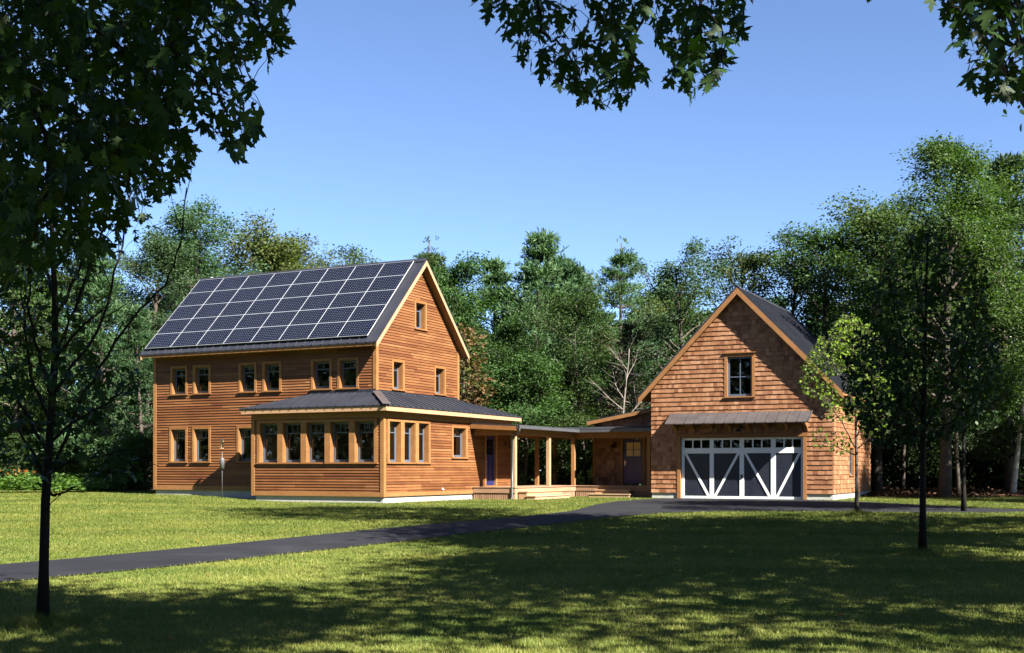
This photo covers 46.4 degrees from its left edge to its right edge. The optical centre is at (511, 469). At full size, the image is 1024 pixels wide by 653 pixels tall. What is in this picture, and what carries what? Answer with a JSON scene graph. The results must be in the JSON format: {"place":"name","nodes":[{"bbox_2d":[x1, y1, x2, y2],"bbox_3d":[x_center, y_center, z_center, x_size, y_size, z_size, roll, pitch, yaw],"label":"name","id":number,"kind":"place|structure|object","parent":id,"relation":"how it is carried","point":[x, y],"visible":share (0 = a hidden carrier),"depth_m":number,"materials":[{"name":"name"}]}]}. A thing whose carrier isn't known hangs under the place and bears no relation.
{"place":"outdoors","nodes":[
{"label":"outdoors","id":0,"kind":"place"},
{"bbox_2d":[0,489,1023,652],"bbox_3d":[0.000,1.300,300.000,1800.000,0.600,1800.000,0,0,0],"label":"lawn ground","id":1,"kind":"structure","parent":0,"point":[530,596],"depth_m":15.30,"materials":[{"name":"green plant"}]},
{"bbox_2d":[0,475,34,491],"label":"garden plant","id":2,"kind":"object","parent":1,"relation":"on","point":[5,482],"visible":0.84,"depth_m":50.76,"materials":[{"name":"green plant"}]},
{"bbox_2d":[0,432,38,490],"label":"shrub","id":3,"kind":"object","parent":1,"relation":"on","point":[10,468],"visible":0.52,"depth_m":59.66,"materials":[{"name":"green plant"}]},
{"bbox_2d":[6,476,62,490],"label":"garden plant","id":4,"kind":"object","parent":1,"relation":"on","point":[56,488],"visible":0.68,"depth_m":51.05,"materials":[{"name":"green plant"}]},
{"bbox_2d":[0,396,70,489],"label":"shrub","id":5,"kind":"object","parent":1,"relation":"on","point":[27,430],"visible":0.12,"depth_m":62.94,"materials":[{"name":"green plant"}]},
{"bbox_2d":[0,244,75,470],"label":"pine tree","id":6,"kind":"object","parent":1,"relation":"on","point":[23,355],"visible":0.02,"depth_m":71.37,"materials":[{"name":"green plant"}]},
{"bbox_2d":[0,228,107,490],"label":"leafy tree","id":7,"kind":"object","parent":1,"relation":"on","point":[40,298],"visible":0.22,"depth_m":61.44,"materials":[{"name":"green plant"}]},
{"bbox_2d":[32,472,87,490],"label":"garden plant","id":8,"kind":"object","parent":1,"relation":"on","point":[72,479],"visible":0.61,"depth_m":52.29,"materials":[{"name":"green plant"}]},
{"bbox_2d":[0,236,126,489],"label":"leafy tree","id":9,"kind":"object","parent":1,"relation":"on","point":[65,281],"visible":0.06,"depth_m":65.31,"materials":[{"name":"green plant"}]},
{"bbox_2d":[39,439,92,490],"bbox_3d":[-22.239,-0.132,60.057,2.878,2.953,2.446,0,0,-7],"label":"shrub","id":10,"kind":"object","parent":1,"relation":"on","point":[71,458],"visible":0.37,"depth_m":59.73,"materials":[{"name":"green plant"}]},
{"bbox_2d":[0,607,146,634],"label":"grass tuft","id":11,"kind":"object","parent":1,"relation":"on","point":[31,619],"visible":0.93,"depth_m":12.15,"materials":[{"name":"green plant"}]},
{"bbox_2d":[52,477,109,490],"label":"garden plant","id":12,"kind":"object","parent":1,"relation":"on","point":[92,483],"visible":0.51,"depth_m":53.88,"materials":[{"name":"green plant"}]},
{"bbox_2d":[36,391,132,490],"bbox_3d":[-22.019,-1.366,62.473,5.620,5.585,5.435,0,0,-2],"label":"shrub","id":13,"kind":"object","parent":1,"relation":"on","point":[69,401],"visible":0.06,"depth_m":61.67,"materials":[{"name":"green plant"}]},
{"bbox_2d":[0,168,191,620],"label":"young maple","id":14,"kind":"object","parent":1,"relation":"on","point":[49,466],"visible":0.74,"depth_m":12.24,"materials":[{"name":"green plant"}]},
{"bbox_2d":[33,248,159,489],"bbox_3d":[-20.460,-5.088,60.184,7.216,13.083,7.481,0,0,-16],"label":"pine tree","id":15,"kind":"object","parent":1,"relation":"on","point":[99,289],"visible":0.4,"depth_m":59.42,"materials":[{"name":"green plant"}]},
{"bbox_2d":[76,433,126,490],"bbox_3d":[-19.668,-0.255,57.992,2.672,3.226,3.144,0,0,-41],"label":"shrub","id":16,"kind":"object","parent":1,"relation":"on","point":[103,474],"visible":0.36,"depth_m":57.62,"materials":[{"name":"green plant"}]},
{"bbox_2d":[80,477,133,488],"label":"garden plant","id":17,"kind":"object","parent":1,"relation":"on","point":[113,485],"visible":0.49,"depth_m":55.64,"materials":[{"name":"green plant"}]},
{"bbox_2d":[84,305,158,490],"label":"pine tree","id":18,"kind":"object","parent":1,"relation":"on","point":[139,323],"visible":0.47,"depth_m":56.40,"materials":[{"name":"green plant"}]},
{"bbox_2d":[108,431,153,490],"bbox_3d":[-17.284,-0.227,56.061,3.083,3.164,2.620,0,0,-8],"label":"shrub","id":19,"kind":"object","parent":1,"relation":"on","point":[136,439],"visible":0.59,"depth_m":55.59,"materials":[{"name":"green plant"}]},
{"bbox_2d":[68,228,217,490],"bbox_3d":[-19.252,-5.818,64.201,8.940,14.561,7.650,0,0,21],"label":"leafy tree","id":20,"kind":"object","parent":1,"relation":"on","point":[155,244],"visible":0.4,"depth_m":63.05,"materials":[{"name":"green plant"}]},
{"bbox_2d":[0,0,296,298],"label":"maple tree","id":21,"kind":"object","parent":1,"relation":"on","point":[129,149],"visible":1,"depth_m":7.21,"materials":[{"name":"green plant"}]},
{"bbox_2d":[106,234,250,426],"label":"leafy tree","id":22,"kind":"object","parent":1,"relation":"on","point":[208,258],"visible":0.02,"depth_m":77.61,"materials":[{"name":"green plant"}]},
{"bbox_2d":[118,194,269,407],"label":"leafy tree","id":23,"kind":"object","parent":1,"relation":"on","point":[192,225],"visible":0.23,"depth_m":66.68,"materials":[{"name":"green plant"}]},
{"bbox_2d":[213,207,320,275],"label":"leafy tree","id":24,"kind":"object","parent":1,"relation":"on","point":[258,247],"visible":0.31,"depth_m":70.57,"materials":[{"name":"green plant"}]},
{"bbox_2d":[252,228,335,272],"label":"leafy tree","id":25,"kind":"object","parent":1,"relation":"on","point":[308,257],"visible":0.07,"depth_m":75.68,"materials":[{"name":"green plant"}]},
{"bbox_2d":[140,258,521,502],"bbox_3d":[-7.431,-3.295,49.572,12.377,9.990,10.995,0,0,27],"label":"farmhouse","id":26,"kind":"object","parent":1,"relation":"on","point":[340,384],"visible":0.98,"depth_m":46.33,"materials":[{"name":"brown wood"}]},
{"bbox_2d":[168,427,187,462],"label":"window","id":27,"kind":"structure","parent":26,"relation":"in","point":[172,430],"depth_m":48.10,"materials":[{"name":"brown wood"}]},
{"bbox_2d":[169,365,187,395],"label":"window","id":28,"kind":"structure","parent":26,"relation":"in","point":[173,369],"depth_m":48.08,"materials":[{"name":"brown wood"}]},
{"bbox_2d":[191,364,210,394],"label":"window","id":29,"kind":"structure","parent":26,"relation":"in","point":[196,368],"depth_m":47.55,"materials":[{"name":"brown wood"}]},
{"bbox_2d":[191,426,210,462],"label":"window","id":30,"kind":"structure","parent":26,"relation":"in","point":[195,430],"depth_m":47.57,"materials":[{"name":"brown wood"}]},
{"bbox_2d":[235,425,250,462],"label":"window","id":31,"kind":"structure","parent":26,"relation":"in","point":[240,430],"depth_m":46.60,"materials":[{"name":"brown wood"}]},
{"bbox_2d":[237,362,256,392],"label":"window","id":32,"kind":"structure","parent":26,"relation":"in","point":[242,367],"depth_m":46.52,"materials":[{"name":"brown wood"}]},
{"bbox_2d":[255,420,276,463],"bbox_3d":[-9.148,-1.035,44.907,1.010,1.630,0.295,0,0,27],"label":"window","id":33,"kind":"structure","parent":26,"relation":"in","point":[261,425],"depth_m":45.00,"materials":[{"name":"brown wood"}]},
{"bbox_2d":[261,361,281,391],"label":"window","id":34,"kind":"structure","parent":26,"relation":"in","point":[266,365],"depth_m":46.01,"materials":[{"name":"brown wood"}]},
{"bbox_2d":[277,420,300,463],"bbox_3d":[-8.240,-1.035,44.453,1.119,1.630,0.295,0,0,27],"label":"window","id":35,"kind":"structure","parent":26,"relation":"in","point":[282,425],"depth_m":44.54,"materials":[{"name":"brown wood"}]},
{"bbox_2d":[300,419,323,463],"bbox_3d":[-7.283,-1.035,43.973,1.119,1.630,0.295,0,0,27],"label":"window","id":36,"kind":"structure","parent":26,"relation":"in","point":[306,425],"depth_m":44.06,"materials":[{"name":"brown wood"}]},
{"bbox_2d":[309,358,332,390],"bbox_3d":[-7.120,-3.580,44.882,1.000,1.180,0.265,0,0,27],"label":"window","id":37,"kind":"structure","parent":26,"relation":"in","point":[314,362],"depth_m":44.98,"materials":[{"name":"brown wood"}]},
{"bbox_2d":[324,419,348,463],"bbox_3d":[-6.326,-1.035,43.494,1.119,1.630,0.295,0,0,27],"label":"window","id":38,"kind":"structure","parent":26,"relation":"in","point":[330,432],"depth_m":43.59,"materials":[{"name":"brown wood"}]},
{"bbox_2d":[336,357,358,389],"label":"window","id":39,"kind":"structure","parent":26,"relation":"in","point":[341,362],"depth_m":44.43,"materials":[{"name":"brown wood"}]},
{"bbox_2d":[348,418,377,463],"bbox_3d":[-5.307,-1.035,42.984,1.259,1.630,0.295,0,0,27],"label":"window","id":40,"kind":"structure","parent":26,"relation":"in","point":[354,424],"depth_m":43.07,"materials":[{"name":"brown wood"}]},
{"bbox_2d":[387,418,401,463],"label":"window","id":41,"kind":"structure","parent":26,"relation":"in","point":[396,422],"depth_m":43.55,"materials":[{"name":"brown wood"}]},
{"bbox_2d":[391,359,405,390],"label":"window","id":42,"kind":"structure","parent":26,"relation":"in","point":[400,364],"depth_m":45.39,"materials":[{"name":"brown wood"}]},
{"bbox_2d":[400,419,416,463],"bbox_3d":[-3.916,-1.035,44.039,0.315,1.630,1.063,0,0,27],"label":"window","id":43,"kind":"structure","parent":26,"relation":"in","point":[411,423],"depth_m":44.43,"materials":[{"name":"brown wood"}]},
{"bbox_2d":[414,299,427,331],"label":"window","id":44,"kind":"structure","parent":26,"relation":"in","point":[422,305],"depth_m":46.86,"materials":[{"name":"brown wood"}]},
{"bbox_2d":[415,420,431,463],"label":"window","id":45,"kind":"structure","parent":26,"relation":"in","point":[426,425],"depth_m":45.35,"materials":[{"name":"brown wood"}]},
{"bbox_2d":[434,365,446,395],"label":"window","id":46,"kind":"structure","parent":26,"relation":"in","point":[441,370],"depth_m":48.20,"materials":[{"name":"brown wood"}]},
{"bbox_2d":[451,425,468,458],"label":"window","id":47,"kind":"structure","parent":26,"relation":"in","point":[463,430],"depth_m":47.96,"materials":[{"name":"brown wood"}]},
{"bbox_2d":[486,436,493,484],"bbox_3d":[-0.944,-0.385,49.925,0.115,2.050,0.860,0,0,27],"label":"door","id":48,"kind":"structure","parent":26,"relation":"in","point":[489,458],"depth_m":50.03,"materials":[{"name":"purple paint"}]},
{"bbox_2d":[311,244,372,267],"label":"leafy tree","id":49,"kind":"object","parent":1,"relation":"on","point":[350,257],"visible":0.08,"depth_m":75.87,"materials":[{"name":"green plant"}]},
{"bbox_2d":[413,236,464,289],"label":"pine tree","id":50,"kind":"object","parent":1,"relation":"on","point":[422,254],"visible":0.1,"depth_m":76.25,"materials":[{"name":"green plant"}]},
{"bbox_2d":[423,254,484,401],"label":"leafy tree","id":51,"kind":"object","parent":1,"relation":"on","point":[434,262],"depth_m":73.00,"materials":[{"name":"green plant"}]},
{"bbox_2d":[430,250,526,399],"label":"leafy tree","id":52,"kind":"object","parent":1,"relation":"on","point":[462,310],"visible":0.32,"depth_m":63.28,"materials":[{"name":"green plant"}]},
{"bbox_2d":[457,323,503,409],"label":"leafy tree","id":53,"kind":"object","parent":1,"relation":"on","point":[462,370],"visible":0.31,"depth_m":54.49,"materials":[{"name":"green plant"}]},
{"bbox_2d":[2,426,991,490],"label":"undergrowth","id":54,"kind":"object","parent":1,"relation":"on","point":[590,482],"visible":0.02,"depth_m":67.53,"materials":[{"name":"green plant"}]},
{"bbox_2d":[461,254,554,395],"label":"pine tree","id":55,"kind":"object","parent":1,"relation":"on","point":[497,272],"visible":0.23,"depth_m":68.01,"materials":[{"name":"green plant"}]},
{"bbox_2d":[468,374,551,485],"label":"leafy tree","id":56,"kind":"object","parent":1,"relation":"on","point":[518,462],"visible":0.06,"depth_m":56.37,"materials":[{"name":"green plant"}]},
{"bbox_2d":[460,311,561,471],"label":"leafy tree","id":57,"kind":"object","parent":1,"relation":"on","point":[508,337],"visible":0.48,"depth_m":57.41,"materials":[{"name":"green plant"}]},
{"bbox_2d":[0,274,1021,484],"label":"woodland","id":58,"kind":"object","parent":1,"relation":"on","point":[710,313],"depth_m":87.36,"materials":[{"name":"green plant"}]},
{"bbox_2d":[459,227,594,484],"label":"pine tree","id":59,"kind":"object","parent":1,"relation":"on","point":[539,250],"visible":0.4,"depth_m":65.08,"materials":[{"name":"green plant"}]},
{"bbox_2d":[475,349,592,485],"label":"leafy tree","id":60,"kind":"object","parent":1,"relation":"on","point":[517,376],"visible":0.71,"depth_m":54.98,"materials":[{"name":"green plant"}]},
{"bbox_2d":[515,251,603,422],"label":"pine tree","id":61,"kind":"object","parent":1,"relation":"on","point":[559,258],"visible":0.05,"depth_m":75.80,"materials":[{"name":"green plant"}]},
{"bbox_2d":[470,423,651,499],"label":"covered walkway","id":62,"kind":"structure","parent":1,"relation":"on","point":[514,491],"depth_m":51.46,"materials":[{"name":"brown wood"}]},
{"bbox_2d":[520,365,612,484],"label":"leafy tree","id":63,"kind":"object","parent":1,"relation":"on","point":[576,418],"visible":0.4,"depth_m":57.85,"materials":[{"name":"green plant"}]},
{"bbox_2d":[511,281,624,484],"bbox_3d":[2.953,-3.890,57.742,5.252,10.616,6.047,0,0,38],"label":"leafy tree","id":64,"kind":"object","parent":1,"relation":"on","point":[565,306],"visible":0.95,"depth_m":57.29,"materials":[{"name":"green plant"}]},
{"bbox_2d":[543,439,592,484],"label":"shrub","id":65,"kind":"object","parent":1,"relation":"on","point":[577,455],"visible":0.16,"depth_m":63.59,"materials":[{"name":"green plant"}]},
{"bbox_2d":[526,259,631,481],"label":"pine tree","id":66,"kind":"object","parent":1,"relation":"on","point":[572,271],"visible":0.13,"depth_m":70.10,"materials":[{"name":"green plant"}]},
{"bbox_2d":[567,392,633,484],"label":"shrub","id":67,"kind":"object","parent":1,"relation":"on","point":[609,408],"visible":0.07,"depth_m":69.33,"materials":[{"name":"green plant"}]},
{"bbox_2d":[572,332,646,470],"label":"dry tree","id":68,"kind":"object","parent":1,"relation":"on","point":[607,385],"visible":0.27,"depth_m":61.72,"materials":[{"name":"green plant"}]},
{"bbox_2d":[582,335,643,412],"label":"bare tree","id":69,"kind":"object","parent":1,"relation":"on","point":[626,374],"visible":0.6,"depth_m":55.91,"materials":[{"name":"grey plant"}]},
{"bbox_2d":[566,236,669,413],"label":"pine tree","id":70,"kind":"object","parent":1,"relation":"on","point":[618,289],"visible":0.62,"depth_m":63.36,"materials":[{"name":"green plant"}]},
{"bbox_2d":[594,320,659,486],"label":"dry tree","id":71,"kind":"object","parent":1,"relation":"on","point":[627,331],"visible":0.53,"depth_m":59.81,"materials":[{"name":"brown plant"}]},
{"bbox_2d":[579,294,678,409],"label":"leafy tree","id":72,"kind":"object","parent":1,"relation":"on","point":[658,311],"visible":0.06,"depth_m":73.61,"materials":[{"name":"green plant"}]},
{"bbox_2d":[612,311,679,414],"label":"pine tree","id":73,"kind":"object","parent":1,"relation":"on","point":[670,328],"visible":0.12,"depth_m":65.26,"materials":[{"name":"green plant"}]},
{"bbox_2d":[617,286,709,390],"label":"leafy tree","id":74,"kind":"object","parent":1,"relation":"on","point":[688,336],"visible":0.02,"depth_m":76.92,"materials":[{"name":"green plant"}]},
{"bbox_2d":[471,0,871,111],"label":"maple tree","id":75,"kind":"object","parent":1,"relation":"on","point":[694,50],"visible":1,"depth_m":7.42,"materials":[{"name":"green plant"}]},
{"bbox_2d":[620,236,732,409],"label":"leafy tree","id":76,"kind":"object","parent":1,"relation":"on","point":[669,284],"visible":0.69,"depth_m":57.22,"materials":[{"name":"green plant"}]},
{"bbox_2d":[647,235,810,334],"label":"leafy tree","id":77,"kind":"object","parent":1,"relation":"on","point":[744,266],"visible":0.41,"depth_m":61.05,"materials":[{"name":"green plant"}]},
{"bbox_2d":[587,285,877,499],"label":"garage","id":78,"kind":"structure","parent":1,"relation":"on","point":[713,436],"depth_m":48.97,"materials":[{"name":"brown wood"}]},
{"bbox_2d":[624,439,641,483],"bbox_3d":[5.462,-0.370,53.963,0.900,2.020,0.116,0,0,27],"label":"door","id":79,"kind":"structure","parent":78,"relation":"in","point":[632,447],"depth_m":53.97,"materials":[{"name":"purple paint"}]},
{"bbox_2d":[723,351,755,397],"bbox_3d":[9.278,-3.863,48.662,1.370,1.845,0.200,0,0,27],"label":"window","id":80,"kind":"structure","parent":78,"relation":"in","point":[734,355],"depth_m":48.70,"materials":[{"name":"brown wood"}]},
{"bbox_2d":[682,437,802,498],"bbox_3d":[9.357,-0.070,48.746,5.080,2.500,0.100,0,0,27],"label":"garage door","id":81,"kind":"structure","parent":78,"relation":"in","point":[774,472],"depth_m":48.69,"materials":[{"name":"white paint"}]},
{"bbox_2d":[759,221,908,369],"bbox_3d":[15.535,-5.354,57.817,7.256,13.644,8.373,0,0,-44],"label":"leafy tree","id":82,"kind":"object","parent":1,"relation":"on","point":[818,239],"visible":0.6,"depth_m":57.02,"materials":[{"name":"green plant"}]},
{"bbox_2d":[797,296,895,510],"bbox_3d":[9.391,-1.679,33.491,2.676,6.071,4.376,0,0,17],"label":"young maple","id":83,"kind":"object","parent":1,"relation":"on","point":[839,362],"visible":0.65,"depth_m":33.28,"materials":[{"name":"green plant"}]},
{"bbox_2d":[826,509,886,516],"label":"grass tuft","id":84,"kind":"object","parent":1,"relation":"on","point":[857,512],"visible":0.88,"depth_m":33.25,"materials":[{"name":"green plant"}]},
{"bbox_2d":[862,545,975,558],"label":"grass tuft","id":85,"kind":"object","parent":1,"relation":"on","point":[930,551],"visible":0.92,"depth_m":20.98,"materials":[{"name":"green plant"}]},
{"bbox_2d":[819,130,1023,496],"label":"leafy tree","id":86,"kind":"object","parent":1,"relation":"on","point":[960,208],"visible":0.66,"depth_m":51.13,"materials":[{"name":"green plant"}]},
{"bbox_2d":[840,216,1002,550],"bbox_3d":[7.231,-1.475,21.076,2.716,6.149,5.035,0,0,19],"label":"young maple","id":87,"kind":"object","parent":1,"relation":"on","point":[904,436],"visible":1,"depth_m":21.01,"materials":[{"name":"green plant"}]},
{"bbox_2d":[860,484,1023,496],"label":"leaf litter bed","id":88,"kind":"object","parent":1,"relation":"on","point":[936,488],"visible":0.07,"depth_m":55.06,"materials":[{"name":"brown plant"}]},
{"bbox_2d":[704,228,849,366],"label":"leafy tree","id":89,"kind":"object","parent":88,"relation":"on","point":[784,238],"visible":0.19,"depth_m":61.73,"materials":[{"name":"green plant"}]},
{"bbox_2d":[870,441,906,483],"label":"shrub","id":90,"kind":"object","parent":88,"relation":"on","point":[888,460],"visible":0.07,"depth_m":65.40,"materials":[{"name":"green plant"}]},
{"bbox_2d":[773,178,1016,491],"bbox_3d":[18.094,-6.153,57.812,10.738,15.326,11.171,0,0,-14],"label":"leafy tree","id":91,"kind":"object","parent":88,"relation":"on","point":[860,216],"visible":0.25,"depth_m":57.72,"materials":[{"name":"green plant"}]},
{"bbox_2d":[850,260,943,489],"bbox_3d":[19.916,-4.857,60.840,6.249,12.633,7.196,0,0,-14],"label":"leafy tree","id":92,"kind":"object","parent":88,"relation":"on","point":[903,468],"visible":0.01,"depth_m":60.04,"materials":[{"name":"green plant"}]},
{"bbox_2d":[870,394,929,487],"bbox_3d":[19.892,-1.430,64.480,5.760,5.724,5.570,0,0,0],"label":"shrub","id":93,"kind":"object","parent":88,"relation":"on","point":[887,480],"visible":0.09,"depth_m":63.13,"materials":[{"name":"green plant"}]},
{"bbox_2d":[870,375,968,487],"bbox_3d":[20.765,-1.693,62.870,6.128,6.297,6.337,0,0,-30],"label":"shrub","id":94,"kind":"object","parent":88,"relation":"on","point":[931,469],"visible":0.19,"depth_m":61.97,"materials":[{"name":"green plant"}]},
{"bbox_2d":[867,232,1023,493],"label":"leafy tree","id":95,"kind":"object","parent":88,"relation":"on","point":[958,487],"visible":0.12,"depth_m":53.99,"materials":[{"name":"green plant"}]},
{"bbox_2d":[885,228,1023,480],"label":"leafy tree","id":96,"kind":"object","parent":88,"relation":"on","point":[991,307],"visible":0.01,"depth_m":63.36,"materials":[{"name":"green plant"}]},
{"bbox_2d":[926,396,1019,488],"bbox_3d":[24.201,-1.511,62.497,5.939,5.901,5.743,0,0,-1],"label":"shrub","id":97,"kind":"object","parent":88,"relation":"on","point":[977,481],"visible":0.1,"depth_m":61.37,"materials":[{"name":"green plant"}]},
{"bbox_2d":[952,434,1003,488],"bbox_3d":[24.586,-0.390,61.943,3.435,3.525,2.920,0,0,3],"label":"shrub","id":98,"kind":"object","parent":88,"relation":"on","point":[978,468],"visible":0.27,"depth_m":61.75,"materials":[{"name":"green plant"}]},
{"bbox_2d":[968,274,1023,493],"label":"birch tree","id":99,"kind":"object","parent":88,"relation":"on","point":[1015,470],"visible":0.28,"depth_m":53.60,"materials":[{"name":"green plant"}]},
{"bbox_2d":[992,437,1023,489],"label":"shrub","id":100,"kind":"object","parent":88,"relation":"on","point":[1001,477],"visible":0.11,"depth_m":59.74,"materials":[{"name":"green plant"}]},
{"bbox_2d":[904,150,1023,491],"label":"pine tree","id":101,"kind":"object","parent":1,"relation":"on","point":[1005,431],"visible":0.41,"depth_m":54.83,"materials":[{"name":"green plant"}]},
{"bbox_2d":[923,0,1023,106],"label":"maple tree","id":102,"kind":"object","parent":1,"relation":"on","point":[986,18],"visible":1,"depth_m":7.89,"materials":[{"name":"green plant"}]},
{"bbox_2d":[931,298,1015,510],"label":"young maple","id":103,"kind":"object","parent":1,"relation":"on","point":[988,409],"visible":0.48,"depth_m":34.93,"materials":[{"name":"green plant"}]},
{"bbox_2d":[957,0,1023,107],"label":"maple tree","id":104,"kind":"object","parent":1,"relation":"on","point":[1011,23],"visible":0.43,"depth_m":21.30,"materials":[{"name":"green plant"}]},
{"bbox_2d":[0,498,1023,581],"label":"driveway","id":105,"kind":"structure","parent":0,"point":[103,563],"depth_m":25.96,"materials":[{"name":"grey asphalt"}]},
{"bbox_2d":[0,0,1023,383],"label":"sky","id":106,"kind":"structure","parent":0,"point":[389,125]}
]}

